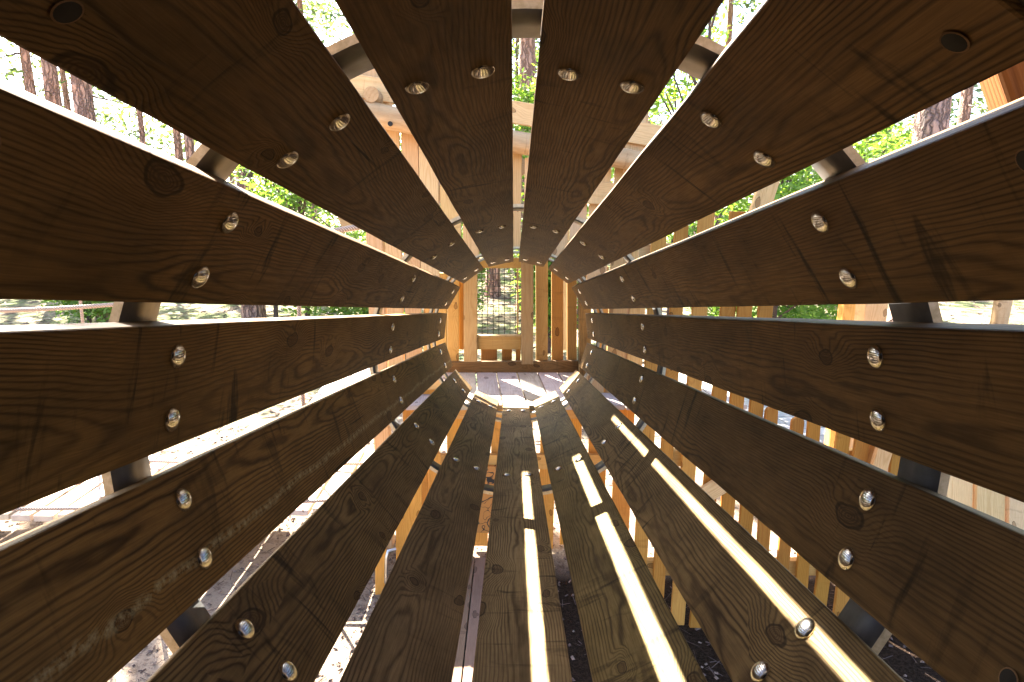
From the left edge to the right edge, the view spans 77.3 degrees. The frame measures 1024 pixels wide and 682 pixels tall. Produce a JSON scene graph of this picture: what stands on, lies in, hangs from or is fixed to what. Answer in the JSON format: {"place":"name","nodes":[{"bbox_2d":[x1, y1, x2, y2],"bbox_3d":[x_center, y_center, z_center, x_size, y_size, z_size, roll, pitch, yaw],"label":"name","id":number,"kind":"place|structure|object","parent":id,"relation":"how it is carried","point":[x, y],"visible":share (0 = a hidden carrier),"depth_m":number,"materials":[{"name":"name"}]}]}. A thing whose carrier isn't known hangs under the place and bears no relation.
{"place":"outdoors","nodes":[
{"label":"outdoors","id":0,"kind":"place"},
{"bbox_2d":[0,0,986,223],"label":"sky","id":1,"kind":"structure","parent":0,"point":[736,28],"materials":[{"name":"white"}]},
{"bbox_2d":[0,224,1023,681],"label":"ground","id":2,"kind":"structure","parent":0,"point":[900,662],"depth_m":4.40,"materials":[{"name":"beige soil"}]},
{"bbox_2d":[0,48,68,95],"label":"pine tree","id":3,"kind":"object","parent":2,"relation":"on","point":[28,76],"visible":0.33,"depth_m":15.59,"materials":[{"name":"brown plant"}]},
{"bbox_2d":[24,58,63,106],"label":"pine tree","id":4,"kind":"object","parent":2,"relation":"on","point":[51,87],"visible":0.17,"depth_m":14.61,"materials":[{"name":"brown plant"}]},
{"bbox_2d":[40,300,113,323],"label":"leafy sapling","id":5,"kind":"object","parent":2,"relation":"on","point":[89,315],"visible":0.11,"depth_m":11.83,"materials":[{"name":"green plant"}]},
{"bbox_2d":[59,68,103,110],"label":"pine tree","id":6,"kind":"object","parent":2,"relation":"on","point":[66,97],"visible":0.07,"depth_m":20.80,"materials":[{"name":"brown plant"}]},
{"bbox_2d":[70,74,133,320],"bbox_3d":[-7.716,-7.828,10.627,2.898,15.590,2.794,8,14,34],"label":"pine tree","id":7,"kind":"object","parent":2,"relation":"on","point":[83,98],"visible":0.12,"depth_m":11.92,"materials":[{"name":"brown plant"}]},
{"bbox_2d":[108,109,182,149],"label":"pine tree","id":8,"kind":"object","parent":2,"relation":"on","point":[142,132],"visible":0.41,"depth_m":19.97,"materials":[{"name":"brown plant"}]},
{"bbox_2d":[172,128,183,161],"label":"pine tree","id":9,"kind":"object","parent":2,"relation":"on","point":[178,150],"visible":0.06,"depth_m":21.22,"materials":[{"name":"brown plant"}]},
{"bbox_2d":[0,225,373,521],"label":"rope bridge","id":10,"kind":"structure","parent":2,"relation":"on","point":[49,508],"depth_m":4.11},
{"bbox_2d":[183,134,194,161],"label":"pine tree","id":11,"kind":"object","parent":2,"relation":"on","point":[189,146],"visible":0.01,"depth_m":20.26,"materials":[{"name":"brown plant"}]},
{"bbox_2d":[230,166,266,317],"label":"pine tree","id":12,"kind":"object","parent":2,"relation":"on","point":[253,311],"visible":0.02,"depth_m":12.89,"materials":[{"name":"brown plant"}]},
{"bbox_2d":[229,165,322,317],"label":"leafy sapling","id":13,"kind":"object","parent":2,"relation":"on","point":[275,309],"visible":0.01,"depth_m":12.72,"materials":[{"name":"green plant"}]},
{"bbox_2d":[226,165,365,315],"bbox_3d":[-3.233,-1.438,10.046,2.436,3.348,2.237,0,12,0],"label":"leafy sapling","id":14,"kind":"object","parent":2,"relation":"on","point":[285,198],"visible":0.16,"depth_m":9.47,"materials":[{"name":"green plant"}]},
{"bbox_2d":[297,0,317,221],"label":"pine tree","id":15,"kind":"object","parent":2,"relation":"on","point":[300,4],"visible":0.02,"depth_m":21.11,"materials":[{"name":"brown plant"}]},
{"bbox_2d":[269,136,403,311],"bbox_3d":[-3.245,-2.001,11.962,2.955,3.655,3.172,10,15,41],"label":"leafy sapling","id":16,"kind":"object","parent":2,"relation":"on","point":[337,222],"visible":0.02,"depth_m":12.05,"materials":[{"name":"green plant"}]},
{"bbox_2d":[283,306,404,316],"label":"leafy sapling","id":17,"kind":"object","parent":2,"relation":"on","point":[360,310],"visible":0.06,"depth_m":9.65,"materials":[{"name":"green plant"}]},
{"bbox_2d":[452,557,485,681],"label":"boardwalk","id":18,"kind":"structure","parent":2,"relation":"on","point":[468,643],"depth_m":3.46,"materials":[{"name":"grey wood"}]},
{"bbox_2d":[461,227,489,314],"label":"leafy sapling","id":19,"kind":"object","parent":2,"relation":"on","point":[482,281],"visible":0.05,"depth_m":12.49,"materials":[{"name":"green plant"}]},
{"bbox_2d":[484,268,500,297],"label":"pine tree","id":20,"kind":"object","parent":2,"relation":"on","point":[496,280],"visible":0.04,"depth_m":16.22,"materials":[{"name":"brown plant"}]},
{"bbox_2d":[160,269,826,390],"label":"ferns","id":21,"kind":"object","parent":2,"relation":"on","point":[290,306],"visible":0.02,"depth_m":13.22,"materials":[{"name":"green plant"}]},
{"bbox_2d":[0,0,988,241],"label":"distant wood","id":22,"kind":"object","parent":2,"relation":"on","point":[729,9],"visible":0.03,"depth_m":26.27,"materials":[{"name":"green wood"}]},
{"bbox_2d":[0,0,1023,681],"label":"climbing tunnel","id":23,"kind":"structure","parent":2,"relation":"on","point":[134,562],"depth_m":0.78,"materials":[{"name":"brown wood"}]},
{"bbox_2d":[512,38,537,312],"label":"pine tree","id":24,"kind":"object","parent":2,"relation":"on","point":[527,53],"visible":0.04,"depth_m":13.11,"materials":[{"name":"brown plant"}]},
{"bbox_2d":[512,38,537,255],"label":"pine tree","id":25,"kind":"object","parent":2,"relation":"on","point":[518,65],"depth_m":26.40,"materials":[{"name":"brown plant"}]},
{"bbox_2d":[512,38,539,288],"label":"leafy sapling","id":26,"kind":"object","parent":2,"relation":"on","point":[516,65],"depth_m":15.04,"materials":[{"name":"plant"}]},
{"bbox_2d":[310,69,746,594],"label":"play tower","id":27,"kind":"structure","parent":2,"relation":"on","point":[541,375],"depth_m":4.21,"materials":[{"name":"brown wood"}]},
{"bbox_2d":[511,220,577,352],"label":"leafy sapling","id":28,"kind":"object","parent":2,"relation":"on","point":[549,301],"visible":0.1,"depth_m":9.94,"materials":[{"name":"green plant"}]},
{"bbox_2d":[512,63,588,256],"bbox_3d":[0.442,-2.208,10.805,1.634,4.542,1.488,-4,12,-17],"label":"leafy sapling","id":29,"kind":"object","parent":2,"relation":"on","point":[524,95],"visible":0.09,"depth_m":10.28,"materials":[{"name":"green plant"}]},
{"bbox_2d":[577,168,613,327],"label":"leafy sapling","id":30,"kind":"object","parent":2,"relation":"on","point":[612,169],"depth_m":11.35,"materials":[{"name":"green plant"}]},
{"bbox_2d":[577,11,741,314],"bbox_3d":[2.052,-1.845,8.806,2.721,4.683,3.034,7,14,31],"label":"leafy sapling","id":31,"kind":"object","parent":2,"relation":"on","point":[673,91],"visible":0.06,"depth_m":7.87,"materials":[{"name":"green plant"}]},
{"bbox_2d":[587,10,752,311],"bbox_3d":[2.394,-2.283,7.412,3.135,6.103,3.340,10,15,39],"label":"leafy sapling","id":32,"kind":"object","parent":2,"relation":"on","point":[692,230],"visible":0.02,"depth_m":7.01,"materials":[{"name":"green plant"}]},
{"bbox_2d":[683,166,837,319],"bbox_3d":[3.026,-1.000,7.386,2.523,3.589,2.359,0,12,0],"label":"leafy sapling","id":33,"kind":"object","parent":2,"relation":"on","point":[784,190],"visible":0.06,"depth_m":6.94,"materials":[{"name":"green plant"}]},
{"bbox_2d":[634,181,899,627],"bbox_3d":[1.442,0.328,3.244,1.647,2.560,0.155,0,12,0],"label":"picket fence","id":34,"kind":"object","parent":2,"relation":"on","point":[800,569],"visible":0.12,"depth_m":3.30,"materials":[{"name":"brown wood"}]},
{"bbox_2d":[708,304,837,318],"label":"leafy sapling","id":35,"kind":"object","parent":2,"relation":"on","point":[797,313],"visible":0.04,"depth_m":7.87,"materials":[{"name":"green plant"}]},
{"bbox_2d":[726,119,912,308],"bbox_3d":[3.835,-1.443,8.899,3.076,3.825,3.592,0,12,0],"label":"leafy sapling","id":36,"kind":"object","parent":2,"relation":"on","point":[860,148],"visible":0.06,"depth_m":7.44,"materials":[{"name":"green plant"}]},
{"bbox_2d":[804,118,911,170],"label":"leafy sapling","id":37,"kind":"object","parent":2,"relation":"on","point":[896,146],"visible":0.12,"depth_m":11.48,"materials":[{"name":"green plant"}]},
{"bbox_2d":[849,304,887,447],"bbox_3d":[3.164,0.055,5.727,0.200,2.200,0.200,0,12,0],"label":"timber post","id":38,"kind":"object","parent":2,"relation":"on","point":[870,312],"depth_m":5.57,"materials":[{"name":"beige wood"}]},
{"bbox_2d":[872,127,909,159],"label":"pine tree","id":39,"kind":"object","parent":2,"relation":"on","point":[889,130],"visible":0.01,"depth_m":13.24,"materials":[{"name":"green plant"}]},
{"bbox_2d":[886,96,951,320],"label":"pine tree","id":40,"kind":"object","parent":2,"relation":"on","point":[932,120],"visible":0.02,"depth_m":8.76,"materials":[{"name":"brown plant"}]},
{"bbox_2d":[957,86,987,123],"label":"pine tree","id":41,"kind":"object","parent":2,"relation":"on","point":[965,105],"visible":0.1,"depth_m":16.77,"materials":[{"name":"brown plant"}]},
{"bbox_2d":[990,300,1012,323],"bbox_3d":[5.024,-0.198,6.594,0.180,2.355,0.180,0,12,0],"label":"timber post","id":42,"kind":"object","parent":2,"relation":"on","point":[1001,312],"visible":0.08,"depth_m":6.51,"materials":[{"name":"beige wood"}]},
{"bbox_2d":[979,0,1023,110],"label":"entry cabin","id":43,"kind":"object","parent":2,"relation":"on","point":[1004,87],"visible":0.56,"depth_m":0.67,"materials":[{"name":"brown wood"}]},
{"bbox_2d":[729,392,824,443],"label":"path","id":44,"kind":"structure","parent":0,"point":[784,419],"depth_m":6.80,"materials":[{"name":"grey"}]},
{"bbox_2d":[824,304,855,447],"bbox_3d":[2.745,0.111,5.330,0.100,2.250,0.100,0,12,0],"label":"timber post","id":45,"kind":"object","parent":44,"relation":"on","point":[845,311],"depth_m":5.25,"materials":[{"name":"wood"}]},
{"bbox_2d":[887,470,1023,529],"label":"board ramp","id":46,"kind":"structure","parent":44,"relation":"on","point":[1004,508],"depth_m":3.90,"materials":[{"name":"beige wood"}]}
]}

